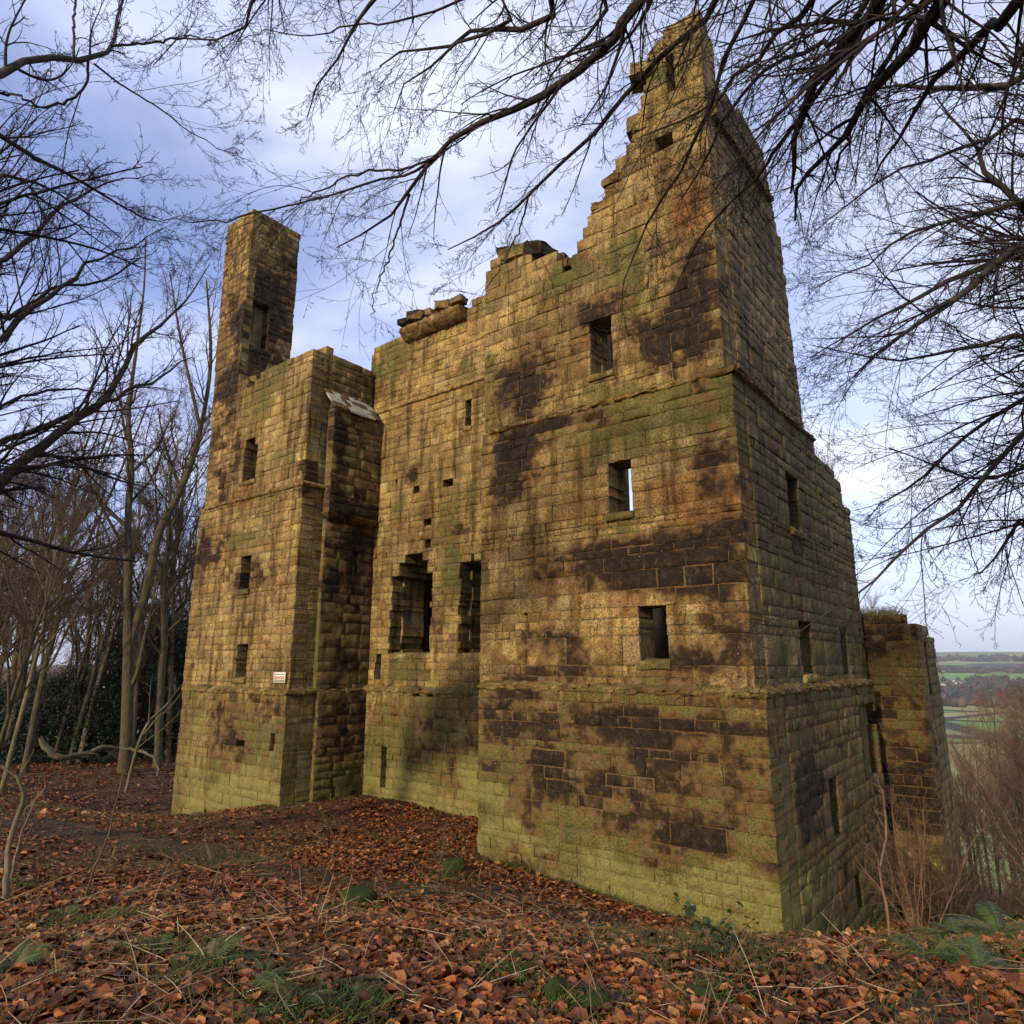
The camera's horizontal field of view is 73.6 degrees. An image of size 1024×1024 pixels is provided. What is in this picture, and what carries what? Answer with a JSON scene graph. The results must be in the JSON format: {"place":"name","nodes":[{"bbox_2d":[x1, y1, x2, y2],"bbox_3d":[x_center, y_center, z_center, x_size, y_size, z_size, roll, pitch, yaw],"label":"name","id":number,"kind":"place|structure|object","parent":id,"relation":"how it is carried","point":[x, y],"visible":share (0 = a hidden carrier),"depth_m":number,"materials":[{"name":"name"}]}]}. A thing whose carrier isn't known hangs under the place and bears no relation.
{"place":"outdoors","nodes":[
{"label":"outdoors","id":0,"kind":"place"},
{"bbox_2d":[0,652,1023,1023],"bbox_3d":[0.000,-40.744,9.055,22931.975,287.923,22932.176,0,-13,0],"label":"ground","id":1,"kind":"structure","parent":0,"point":[172,842],"depth_m":13.61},
{"bbox_2d":[0,464,39,669],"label":"bare tree","id":2,"kind":"object","parent":1,"relation":"on","point":[15,525],"visible":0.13,"depth_m":29.16,"materials":[{"name":"brown plant"}]},
{"bbox_2d":[0,750,47,901],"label":"bare sapling","id":3,"kind":"object","parent":1,"relation":"on","point":[6,854],"visible":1,"depth_m":7.04,"materials":[{"name":"brown plant"}]},
{"bbox_2d":[0,478,47,622],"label":"bare tree","id":4,"kind":"object","parent":1,"relation":"on","point":[24,593],"visible":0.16,"depth_m":29.05,"materials":[{"name":"brown plant"}]},
{"bbox_2d":[0,471,49,674],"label":"bare tree","id":5,"kind":"object","parent":1,"relation":"on","point":[6,642],"visible":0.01,"depth_m":37.72,"materials":[{"name":"brown plant"}]},
{"bbox_2d":[0,939,52,974],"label":"fern","id":6,"kind":"object","parent":1,"relation":"on","point":[20,955],"visible":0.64,"depth_m":3.98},
{"bbox_2d":[0,496,52,658],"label":"bare tree","id":7,"kind":"object","parent":1,"relation":"on","point":[16,631],"visible":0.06,"depth_m":36.32,"materials":[{"name":"brown plant"}]},
{"bbox_2d":[10,776,45,880],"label":"bare sapling","id":8,"kind":"object","parent":1,"relation":"on","point":[15,855],"visible":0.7,"depth_m":8.34,"materials":[{"name":"brown plant"}]},
{"bbox_2d":[0,444,62,629],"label":"bare tree","id":9,"kind":"object","parent":1,"relation":"on","point":[6,547],"visible":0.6,"depth_m":19.65,"materials":[{"name":"brown plant"}]},
{"bbox_2d":[0,463,83,663],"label":"bare tree","id":10,"kind":"object","parent":1,"relation":"on","point":[16,587],"visible":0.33,"depth_m":27.46,"materials":[{"name":"brown plant"}]},
{"bbox_2d":[0,541,87,719],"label":"bare tree","id":11,"kind":"object","parent":1,"relation":"on","point":[5,671],"visible":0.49,"depth_m":21.52,"materials":[{"name":"brown plant"}]},
{"bbox_2d":[0,458,94,660],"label":"bare tree","id":12,"kind":"object","parent":1,"relation":"on","point":[3,636],"visible":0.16,"depth_m":31.71,"materials":[{"name":"brown plant"}]},
{"bbox_2d":[5,475,94,747],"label":"bare tree","id":13,"kind":"object","parent":1,"relation":"on","point":[48,566],"visible":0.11,"depth_m":34.89,"materials":[{"name":"brown plant"}]},
{"bbox_2d":[0,440,102,671],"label":"bare tree","id":14,"kind":"object","parent":1,"relation":"on","point":[11,577],"visible":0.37,"depth_m":25.83,"materials":[{"name":"grey plant"}]},
{"bbox_2d":[0,560,102,750],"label":"bare tree","id":15,"kind":"object","parent":1,"relation":"on","point":[56,647],"visible":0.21,"depth_m":34.04,"materials":[{"name":"grey plant"}]},
{"bbox_2d":[0,478,105,795],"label":"bare tree","id":16,"kind":"object","parent":1,"relation":"on","point":[4,781],"visible":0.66,"depth_m":21.29,"materials":[{"name":"grey plant"}]},
{"bbox_2d":[0,671,116,763],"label":"evergreen bush","id":17,"kind":"object","parent":1,"relation":"on","point":[36,680],"visible":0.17,"depth_m":31.09,"materials":[{"name":"green plant"}]},
{"bbox_2d":[0,476,118,749],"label":"bare tree","id":18,"kind":"object","parent":1,"relation":"on","point":[11,700],"visible":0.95,"depth_m":19.95,"materials":[{"name":"grey plant"}]},
{"bbox_2d":[0,404,134,760],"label":"bare tree","id":19,"kind":"object","parent":1,"relation":"on","point":[23,681],"visible":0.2,"depth_m":31.11,"materials":[{"name":"grey plant"}]},
{"bbox_2d":[47,904,87,918],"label":"fern","id":20,"kind":"object","parent":1,"relation":"on","point":[62,915],"visible":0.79,"depth_m":6.18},
{"bbox_2d":[0,413,139,772],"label":"bare tree","id":21,"kind":"object","parent":1,"relation":"on","point":[32,728],"visible":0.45,"depth_m":25.29,"materials":[{"name":"grey plant"}]},
{"bbox_2d":[38,736,124,775],"bbox_3d":[-15.033,8.487,24.049,0.699,1.359,2.953,-6,-14,27],"label":"fallen branch","id":22,"kind":"object","parent":1,"relation":"on","point":[49,750],"visible":0.95,"depth_m":23.37,"materials":[{"name":"wood"}]},
{"bbox_2d":[33,431,136,688],"bbox_3d":[-22.797,3.980,35.950,6.788,17.945,6.425,3,-13,-12],"label":"bare tree","id":23,"kind":"object","parent":1,"relation":"on","point":[89,648],"visible":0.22,"depth_m":37.03,"materials":[{"name":"grey plant"}]},
{"bbox_2d":[1,375,175,756],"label":"bare tree","id":24,"kind":"object","parent":1,"relation":"on","point":[105,441],"visible":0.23,"depth_m":39.93,"materials":[{"name":"grey plant"}]},
{"bbox_2d":[0,668,177,765],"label":"evergreen bush","id":25,"kind":"object","parent":1,"relation":"on","point":[59,685],"visible":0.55,"depth_m":28.69,"materials":[{"name":"green plant"}]},
{"bbox_2d":[50,504,142,764],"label":"bare tree","id":26,"kind":"object","parent":1,"relation":"on","point":[79,669],"visible":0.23,"depth_m":29.85,"materials":[{"name":"grey plant"}]},
{"bbox_2d":[15,633,179,762],"bbox_3d":[-20.579,9.290,34.251,8.371,6.363,9.315,-2,-13,8],"label":"evergreen bush","id":27,"kind":"object","parent":1,"relation":"on","point":[70,675],"visible":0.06,"depth_m":33.28,"materials":[{"name":"green plant"}]},
{"bbox_2d":[74,930,127,944],"bbox_3d":[-2.958,3.073,4.909,1.036,0.181,0.083,-11,-16,40],"label":"fallen stick","id":28,"kind":"object","parent":1,"relation":"on","point":[97,937],"visible":0.48,"depth_m":4.84,"materials":[{"name":"wood"}]},
{"bbox_2d":[84,772,123,896],"bbox_3d":[-4.321,3.418,7.249,0.232,1.238,0.035,7,-14,-28],"label":"dead stalk","id":29,"kind":"object","parent":1,"relation":"on","point":[97,861],"visible":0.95,"depth_m":7.24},
{"bbox_2d":[70,518,148,760],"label":"bare tree","id":30,"kind":"object","parent":1,"relation":"on","point":[103,631],"visible":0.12,"depth_m":32.59,"materials":[{"name":"grey plant"}]},
{"bbox_2d":[45,605,188,761],"bbox_3d":[-16.950,7.863,31.955,7.580,7.614,7.604,-12,-17,43],"label":"evergreen bush","id":31,"kind":"object","parent":1,"relation":"on","point":[149,670],"visible":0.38,"depth_m":30.46,"materials":[{"name":"green plant"}]},
{"bbox_2d":[66,461,179,764],"bbox_3d":[-17.140,3.982,29.635,4.759,13.616,5.766,9,-15,-35],"label":"bare tree","id":32,"kind":"object","parent":1,"relation":"on","point":[101,637],"visible":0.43,"depth_m":28.94,"materials":[{"name":"grey plant"}]},
{"bbox_2d":[90,490,188,760],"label":"bare tree","id":33,"kind":"object","parent":1,"relation":"on","point":[121,602],"visible":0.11,"depth_m":33.33,"materials":[{"name":"grey plant"}]},
{"bbox_2d":[75,445,204,762],"bbox_3d":[-17.123,3.611,31.252,4.423,15.448,3.994,6,-14,-24],"label":"bare tree","id":34,"kind":"object","parent":1,"relation":"on","point":[101,673],"visible":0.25,"depth_m":30.60,"materials":[{"name":"grey plant"}]},
{"bbox_2d":[119,746,160,777],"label":"fallen branch","id":35,"kind":"object","parent":1,"relation":"on","point":[141,751],"visible":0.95,"depth_m":24.62,"materials":[{"name":"wood"}]},
{"bbox_2d":[57,194,223,773],"bbox_3d":[-15.222,-1.778,28.584,6.743,24.272,4.686,5,-13,-21],"label":"bare tree","id":36,"kind":"object","parent":1,"relation":"on","point":[132,624],"visible":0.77,"depth_m":27.74,"materials":[{"name":"brown plant"}]},
{"bbox_2d":[73,350,210,767],"bbox_3d":[-15.425,1.652,28.914,6.887,18.207,6.519,-7,-14,30],"label":"bare tree","id":37,"kind":"object","parent":1,"relation":"on","point":[158,737],"visible":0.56,"depth_m":28.95,"materials":[{"name":"brown plant"}]},
{"bbox_2d":[94,476,191,752],"bbox_3d":[-16.227,4.397,28.869,3.509,12.570,3.492,1,-13,-2],"label":"bare tree","id":38,"kind":"object","parent":1,"relation":"on","point":[137,682],"visible":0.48,"depth_m":29.16,"materials":[{"name":"brown plant"}]},
{"bbox_2d":[113,626,187,759],"bbox_3d":[-17.454,9.266,36.054,7.328,7.360,7.350,6,-14,-24],"label":"evergreen bush","id":39,"kind":"object","parent":1,"relation":"on","point":[179,683],"visible":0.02,"depth_m":35.14,"materials":[{"name":"green plant"}]},
{"bbox_2d":[90,371,212,760],"bbox_3d":[-15.665,2.132,33.225,7.302,19.303,6.912,3,-13,-13],"label":"bare tree","id":40,"kind":"object","parent":1,"relation":"on","point":[153,709],"visible":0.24,"depth_m":32.41,"materials":[{"name":"brown plant"}]},
{"bbox_2d":[124,676,182,791],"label":"bare sapling","id":41,"kind":"object","parent":1,"relation":"on","point":[144,731],"visible":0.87,"depth_m":23.71,"materials":[{"name":"brown plant"}]},
{"bbox_2d":[0,0,306,596],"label":"overhanging tree","id":42,"kind":"object","parent":1,"relation":"on","point":[20,465],"visible":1,"depth_m":9.55,"materials":[{"name":"black plant"}]},
{"bbox_2d":[111,509,198,762],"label":"bare tree","id":43,"kind":"object","parent":1,"relation":"on","point":[152,638],"visible":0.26,"depth_m":31.23,"materials":[{"name":"brown plant"}]},
{"bbox_2d":[108,421,205,761],"bbox_3d":[-15.159,3.321,30.542,4.382,15.776,4.404,-7,-14,30],"label":"bare tree","id":44,"kind":"object","parent":1,"relation":"on","point":[168,756],"visible":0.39,"depth_m":30.70,"materials":[{"name":"brown plant"}]},
{"bbox_2d":[137,932,182,949],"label":"fern","id":45,"kind":"object","parent":1,"relation":"on","point":[151,940],"visible":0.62,"depth_m":4.58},
{"bbox_2d":[144,433,208,748],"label":"bare tree","id":46,"kind":"object","parent":1,"relation":"on","point":[205,465],"visible":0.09,"depth_m":40.17,"materials":[{"name":"brown plant"}]},
{"bbox_2d":[169,932,257,968],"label":"fern","id":47,"kind":"object","parent":1,"relation":"on","point":[222,944],"visible":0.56,"depth_m":4.08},
{"bbox_2d":[238,962,298,993],"bbox_3d":[-1.300,2.448,3.577,0.063,0.133,0.815,10,-16,-38],"label":"fallen stick","id":48,"kind":"object","parent":1,"relation":"on","point":[255,973],"visible":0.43,"depth_m":3.61,"materials":[{"name":"wood"}]},
{"bbox_2d":[254,956,289,976],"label":"fern","id":49,"kind":"object","parent":1,"relation":"on","point":[267,965],"visible":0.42,"depth_m":3.78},
{"bbox_2d":[248,970,336,1018],"bbox_3d":[-1.064,2.324,3.289,0.430,0.157,0.475,12,-12,-21],"label":"fern","id":50,"kind":"object","parent":1,"relation":"on","point":[283,991],"visible":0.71,"depth_m":3.26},
{"bbox_2d":[297,972,413,995],"bbox_3d":[-0.851,2.467,3.591,0.191,0.175,0.757,-10,-16,38],"label":"fallen stick","id":51,"kind":"object","parent":1,"relation":"on","point":[371,978],"visible":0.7,"depth_m":3.70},
{"bbox_2d":[340,885,376,903],"bbox_3d":[-1.735,4.392,7.782,0.361,0.197,0.262,19,-10,-43],"label":"mossy stone","id":52,"kind":"object","parent":1,"relation":"on","point":[364,892],"visible":0.53,"depth_m":7.72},
{"bbox_2d":[340,981,379,999],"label":"fern","id":53,"kind":"object","parent":1,"relation":"on","point":[361,988],"visible":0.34,"depth_m":3.43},
{"bbox_2d":[442,857,464,871],"bbox_3d":[-1.010,6.136,11.852,0.361,0.236,0.279,4,-13,-17],"label":"mossy stone","id":54,"kind":"object","parent":1,"relation":"on","point":[458,863],"visible":0.68,"depth_m":11.75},
{"bbox_2d":[0,759,1023,1023],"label":"leaf litter","id":55,"kind":"object","parent":1,"relation":"on","point":[462,1005],"visible":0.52,"depth_m":4.59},
{"bbox_2d":[0,794,1023,1023],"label":"moss tufts","id":56,"kind":"object","parent":1,"relation":"on","point":[296,1012],"visible":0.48,"depth_m":3.85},
{"bbox_2d":[0,767,1023,1023],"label":"dead stems","id":57,"kind":"object","parent":1,"relation":"on","point":[124,995],"visible":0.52,"depth_m":4.54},
{"bbox_2d":[503,949,520,960],"bbox_3d":[0.000,2.836,4.349,0.115,0.069,0.098,0,-13,0],"label":"mossy stone","id":58,"kind":"object","parent":1,"relation":"on","point":[516,954],"visible":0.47,"depth_m":4.34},
{"bbox_2d":[540,975,567,999],"bbox_3d":[0.215,2.493,3.544,0.082,0.148,0.139,32,-7,37],"label":"mossy stone","id":59,"kind":"object","parent":1,"relation":"on","point":[553,987],"visible":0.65,"depth_m":3.50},
{"bbox_2d":[100,0,1023,434],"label":"overhanging tree","id":60,"kind":"object","parent":1,"relation":"on","point":[850,46],"visible":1,"depth_m":6.33,"materials":[{"name":"brown plant"}]},
{"bbox_2d":[171,9,969,935],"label":"ruined castle","id":61,"kind":"structure","parent":1,"relation":"on","point":[419,581],"depth_m":14.61,"materials":[{"name":"stone"}]},
{"bbox_2d":[273,672,285,682],"bbox_3d":[-6.355,4.522,18.679,0.555,0.292,0.014,-10,-16,37],"label":"danger sign","id":62,"kind":"object","parent":61,"relation":"attached to","point":[279,677],"visible":1,"depth_m":18.67,"materials":[{"name":"white metal"}]},
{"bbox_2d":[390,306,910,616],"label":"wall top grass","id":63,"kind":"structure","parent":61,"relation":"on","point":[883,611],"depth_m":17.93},
{"bbox_2d":[585,990,612,1008],"bbox_3d":[0.430,2.459,3.410,0.123,0.098,0.115,3,-13,-11],"label":"mossy stone","id":64,"kind":"object","parent":1,"relation":"on","point":[596,998],"visible":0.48,"depth_m":3.39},
{"bbox_2d":[682,985,725,1003],"bbox_3d":[0.972,2.471,3.470,0.213,0.074,0.090,-3,-4,29],"label":"mossy stone","id":65,"kind":"object","parent":1,"relation":"on","point":[699,991],"visible":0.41,"depth_m":3.46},
{"bbox_2d":[693,944,714,957],"bbox_3d":[1.234,2.828,4.400,0.131,0.059,0.098,0,-13,0],"label":"mossy stone","id":66,"kind":"object","parent":1,"relation":"on","point":[704,947],"visible":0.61,"depth_m":4.38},
{"bbox_2d":[655,892,758,957],"bbox_3d":[1.256,2.633,4.331,0.561,0.434,0.414,9,-15,-35],"label":"leafy seedling","id":67,"kind":"object","parent":1,"relation":"on","point":[689,909],"visible":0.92,"depth_m":4.30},
{"bbox_2d":[664,0,1023,750],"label":"overhanging tree","id":68,"kind":"object","parent":1,"relation":"on","point":[998,254],"visible":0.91,"depth_m":10.21,"materials":[{"name":"brown plant"}]},
{"bbox_2d":[854,774,890,937],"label":"bare sapling","id":69,"kind":"object","parent":1,"relation":"on","point":[882,887],"visible":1,"depth_m":5.43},
{"bbox_2d":[856,776,991,931],"bbox_3d":[7.840,6.734,13.367,2.644,3.101,2.618,3,-13,-13],"label":"bare shrub","id":70,"kind":"object","parent":1,"relation":"on","point":[919,895],"visible":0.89,"depth_m":13.24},
{"bbox_2d":[893,935,971,963],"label":"fern","id":71,"kind":"object","parent":1,"relation":"on","point":[941,945],"visible":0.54,"depth_m":4.39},
{"bbox_2d":[908,916,979,936],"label":"fern","id":72,"kind":"object","parent":1,"relation":"on","point":[955,930],"visible":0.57,"depth_m":5.81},
{"bbox_2d":[879,789,1022,930],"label":"bare shrub","id":73,"kind":"object","parent":1,"relation":"on","point":[937,898],"visible":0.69,"depth_m":14.30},
{"bbox_2d":[882,827,1023,929],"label":"bare shrub","id":74,"kind":"object","parent":1,"relation":"on","point":[972,908],"visible":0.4,"depth_m":14.52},
{"bbox_2d":[887,793,1023,915],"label":"bare shrub","id":75,"kind":"object","parent":1,"relation":"on","point":[1011,892],"visible":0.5,"depth_m":14.85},
{"bbox_2d":[891,790,1023,926],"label":"bare shrub","id":76,"kind":"object","parent":1,"relation":"on","point":[954,802],"visible":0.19,"depth_m":16.13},
{"bbox_2d":[892,831,1023,924],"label":"bare shrub","id":77,"kind":"object","parent":1,"relation":"on","point":[985,883],"visible":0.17,"depth_m":16.16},
{"bbox_2d":[947,735,985,879],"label":"valley tree","id":78,"kind":"object","parent":1,"relation":"on","point":[959,782],"visible":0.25,"depth_m":68.21,"materials":[{"name":"brown plant"}]},
{"bbox_2d":[950,750,988,878],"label":"valley tree","id":79,"kind":"object","parent":1,"relation":"on","point":[953,766],"visible":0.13,"depth_m":110.81,"materials":[{"name":"brown plant"}]},
{"bbox_2d":[954,786,990,896],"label":"valley tree","id":80,"kind":"object","parent":1,"relation":"on","point":[967,827],"visible":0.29,"depth_m":52.39,"materials":[{"name":"brown plant"}]},
{"bbox_2d":[922,933,1023,972],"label":"fern","id":81,"kind":"object","parent":1,"relation":"on","point":[974,950],"visible":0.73,"depth_m":4.24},
{"bbox_2d":[954,750,991,898],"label":"valley tree","id":82,"kind":"object","parent":1,"relation":"on","point":[967,815],"visible":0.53,"depth_m":47.46,"materials":[{"name":"brown plant"}]},
{"bbox_2d":[959,797,987,912],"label":"valley tree","id":83,"kind":"object","parent":1,"relation":"on","point":[967,839],"visible":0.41,"depth_m":36.09,"materials":[{"name":"brown plant"}]},
{"bbox_2d":[946,708,1003,891],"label":"valley tree","id":84,"kind":"object","parent":1,"relation":"on","point":[965,762],"visible":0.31,"depth_m":94.50,"materials":[{"name":"brown plant"}]},
{"bbox_2d":[931,900,1023,934],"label":"fern","id":85,"kind":"object","parent":1,"relation":"on","point":[989,915],"visible":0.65,"depth_m":6.01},
{"bbox_2d":[936,653,1023,708],"bbox_3d":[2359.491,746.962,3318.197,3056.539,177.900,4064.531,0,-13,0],"label":"woodland","id":86,"kind":"object","parent":1,"relation":"on","point":[959,697],"visible":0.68,"depth_m":2480.36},
{"bbox_2d":[949,716,1012,896],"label":"valley tree","id":87,"kind":"object","parent":1,"relation":"on","point":[963,757],"visible":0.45,"depth_m":57.48,"materials":[{"name":"brown plant"}]},
{"bbox_2d":[956,759,1014,911],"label":"valley tree","id":88,"kind":"object","parent":1,"relation":"on","point":[1000,890],"visible":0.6,"depth_m":40.63,"materials":[{"name":"brown plant"}]},
{"bbox_2d":[948,671,1023,902],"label":"valley tree","id":89,"kind":"object","parent":1,"relation":"on","point":[989,755],"visible":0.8,"depth_m":45.86,"materials":[{"name":"brown plant"}]},
{"bbox_2d":[950,712,1021,889],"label":"valley tree","id":90,"kind":"object","parent":1,"relation":"on","point":[981,751],"visible":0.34,"depth_m":79.38,"materials":[{"name":"brown plant"}]},
{"bbox_2d":[949,777,1023,894],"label":"bare shrub","id":91,"kind":"object","parent":1,"relation":"on","point":[1003,834],"visible":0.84,"depth_m":15.12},
{"bbox_2d":[952,659,1023,834],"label":"valley tree","id":92,"kind":"object","parent":1,"relation":"on","point":[1019,792],"visible":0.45,"depth_m":48.15,"materials":[{"name":"brown plant"}]},
{"bbox_2d":[953,688,1023,890],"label":"valley tree","id":93,"kind":"object","parent":1,"relation":"on","point":[962,708],"visible":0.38,"depth_m":66.71,"materials":[{"name":"brown plant"}]},
{"bbox_2d":[958,686,1023,864],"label":"valley tree","id":94,"kind":"object","parent":1,"relation":"on","point":[1015,762],"visible":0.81,"depth_m":35.37,"materials":[{"name":"brown plant"}]},
{"bbox_2d":[966,712,1016,863],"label":"valley tree","id":95,"kind":"object","parent":1,"relation":"on","point":[997,767],"visible":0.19,"depth_m":98.39,"materials":[{"name":"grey plant"}]},
{"bbox_2d":[963,914,1023,924],"bbox_3d":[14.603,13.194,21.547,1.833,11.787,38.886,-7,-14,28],"label":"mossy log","id":96,"kind":"object","parent":1,"relation":"on","point":[1010,916],"visible":0.08,"depth_m":6.87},
{"bbox_2d":[965,796,1022,906],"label":"valley tree","id":97,"kind":"object","parent":1,"relation":"on","point":[997,838],"visible":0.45,"depth_m":34.39,"materials":[{"name":"brown plant"}]},
{"bbox_2d":[968,713,1023,845],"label":"valley tree","id":98,"kind":"object","parent":1,"relation":"on","point":[1006,775],"visible":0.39,"depth_m":46.59,"materials":[{"name":"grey plant"}]},
{"bbox_2d":[969,669,1023,804],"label":"valley tree","id":99,"kind":"object","parent":1,"relation":"on","point":[1007,715],"visible":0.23,"depth_m":70.98,"materials":[{"name":"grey plant"}]},
{"bbox_2d":[970,738,1023,875],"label":"valley tree","id":100,"kind":"object","parent":1,"relation":"on","point":[1008,785],"visible":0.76,"depth_m":32.26,"materials":[{"name":"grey plant"}]},
{"bbox_2d":[974,679,1023,812],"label":"valley tree","id":101,"kind":"object","parent":1,"relation":"on","point":[982,739],"visible":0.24,"depth_m":58.05,"materials":[{"name":"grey plant"}]},
{"bbox_2d":[978,838,1023,913],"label":"valley tree","id":102,"kind":"object","parent":1,"relation":"on","point":[1011,875],"visible":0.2,"depth_m":22.77,"materials":[{"name":"brown plant"}]},
{"bbox_2d":[986,757,1023,879],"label":"valley tree","id":103,"kind":"object","parent":1,"relation":"on","point":[1010,800],"visible":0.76,"depth_m":27.97,"materials":[{"name":"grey plant"}]},
{"bbox_2d":[996,656,1023,774],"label":"valley tree","id":104,"kind":"object","parent":1,"relation":"on","point":[1020,700],"visible":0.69,"depth_m":40.44,"materials":[{"name":"brown plant"}]},
{"bbox_2d":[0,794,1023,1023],"bbox_3d":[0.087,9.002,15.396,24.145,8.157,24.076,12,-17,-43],"label":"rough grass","id":105,"kind":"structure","parent":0,"point":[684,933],"depth_m":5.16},
{"bbox_2d":[0,0,1023,666],"label":"sky","id":106,"kind":"structure","parent":0,"point":[465,198],"materials":[{"name":"blue"}]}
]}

